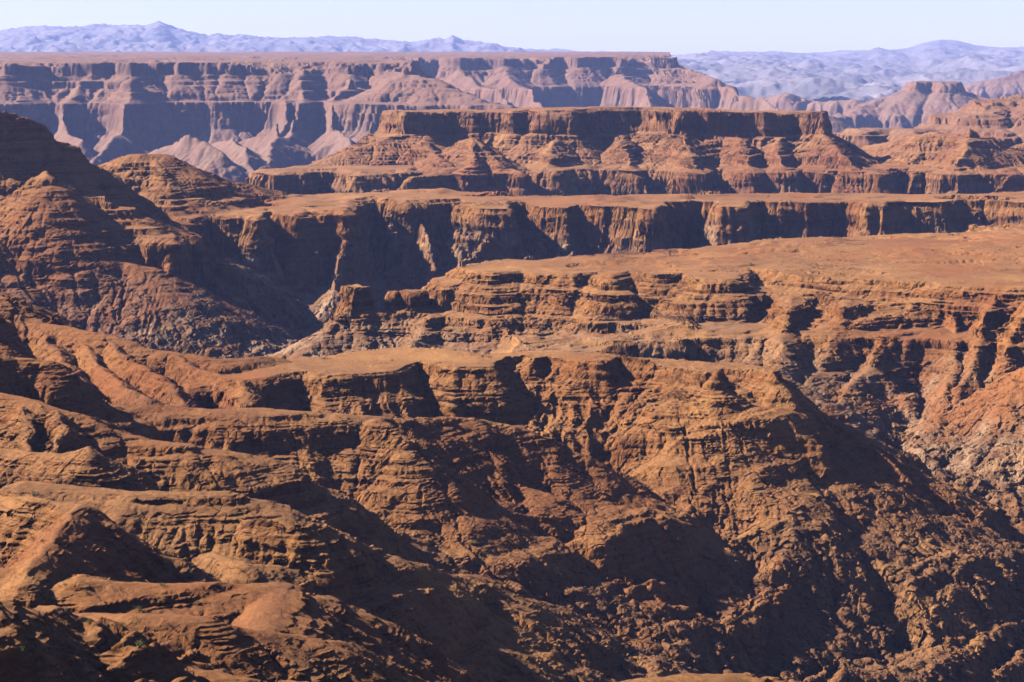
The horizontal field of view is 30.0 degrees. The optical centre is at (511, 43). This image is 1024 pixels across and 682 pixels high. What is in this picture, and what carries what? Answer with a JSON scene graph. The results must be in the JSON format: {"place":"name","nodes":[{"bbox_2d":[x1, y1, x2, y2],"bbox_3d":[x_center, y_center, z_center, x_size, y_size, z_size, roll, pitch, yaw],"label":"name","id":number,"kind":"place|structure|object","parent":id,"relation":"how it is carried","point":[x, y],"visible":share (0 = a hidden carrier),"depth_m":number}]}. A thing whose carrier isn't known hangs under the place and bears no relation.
{"place":"outdoors","nodes":[
{"label":"outdoors","id":0,"kind":"place"},
{"bbox_2d":[0,51,851,182],"bbox_3d":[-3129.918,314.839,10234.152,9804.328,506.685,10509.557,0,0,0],"label":"plateau","id":1,"kind":"structure","parent":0,"point":[236,116],"depth_m":6633.94},
{"bbox_2d":[0,292,1023,681],"bbox_3d":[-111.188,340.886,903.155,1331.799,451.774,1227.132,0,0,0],"label":"ridge","id":2,"kind":"structure","parent":0,"point":[260,492],"depth_m":977.21},
{"bbox_2d":[0,248,1023,681],"bbox_3d":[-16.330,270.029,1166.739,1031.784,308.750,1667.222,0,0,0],"label":"rubble","id":3,"kind":"object","parent":2,"relation":"on","point":[834,548],"visible":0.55,"depth_m":1030.59},
{"bbox_2d":[523,509,547,520],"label":"rock block","id":4,"kind":"object","parent":2,"relation":"on","point":[527,512],"visible":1,"depth_m":994.05},
{"bbox_2d":[928,664,935,668],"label":"boulder","id":5,"kind":"object","parent":2,"relation":"on","point":[932,666],"visible":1,"depth_m":969.13},
{"bbox_2d":[956,667,973,679],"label":"boulder","id":6,"kind":"object","parent":2,"relation":"on","point":[962,673],"visible":1,"depth_m":976.37},
{"bbox_2d":[0,110,1023,358],"bbox_3d":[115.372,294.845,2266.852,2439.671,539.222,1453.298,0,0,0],"label":"bench","id":7,"kind":"object","parent":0,"point":[278,262],"visible":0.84,"depth_m":2263.15},
{"bbox_2d":[0,21,1023,101],"bbox_3d":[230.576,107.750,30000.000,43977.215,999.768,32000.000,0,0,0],"label":"mountains","id":8,"kind":"structure","parent":0,"point":[867,75],"depth_m":26840.35},
{"bbox_2d":[0,0,1023,54],"label":"sky","id":9,"kind":"structure","parent":0,"point":[676,27]},
{"bbox_2d":[245,106,1023,195],"bbox_3d":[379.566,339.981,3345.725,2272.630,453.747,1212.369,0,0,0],"label":"mesa","id":10,"kind":"structure","parent":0,"point":[574,151],"depth_m":3187.60},
{"bbox_2d":[265,223,1023,522],"bbox_3d":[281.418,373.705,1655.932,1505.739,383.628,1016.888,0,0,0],"label":"bench","id":11,"kind":"object","parent":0,"point":[761,299],"visible":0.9,"depth_m":1550.62},
{"bbox_2d":[161,265,455,321],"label":"rock outcrop","id":12,"kind":"object","parent":11,"relation":"on","point":[414,302],"visible":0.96,"depth_m":1630.71},
{"bbox_2d":[765,70,1023,128],"bbox_3d":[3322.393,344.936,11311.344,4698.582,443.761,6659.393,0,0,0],"label":"butte","id":13,"kind":"object","parent":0,"point":[912,104],"visible":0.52,"depth_m":9018.56},
{"bbox_2d":[833,94,1023,147],"bbox_3d":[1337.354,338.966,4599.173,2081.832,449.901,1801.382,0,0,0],"label":"mesa","id":14,"kind":"structure","parent":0,"point":[1002,118],"depth_m":4182.91}
]}

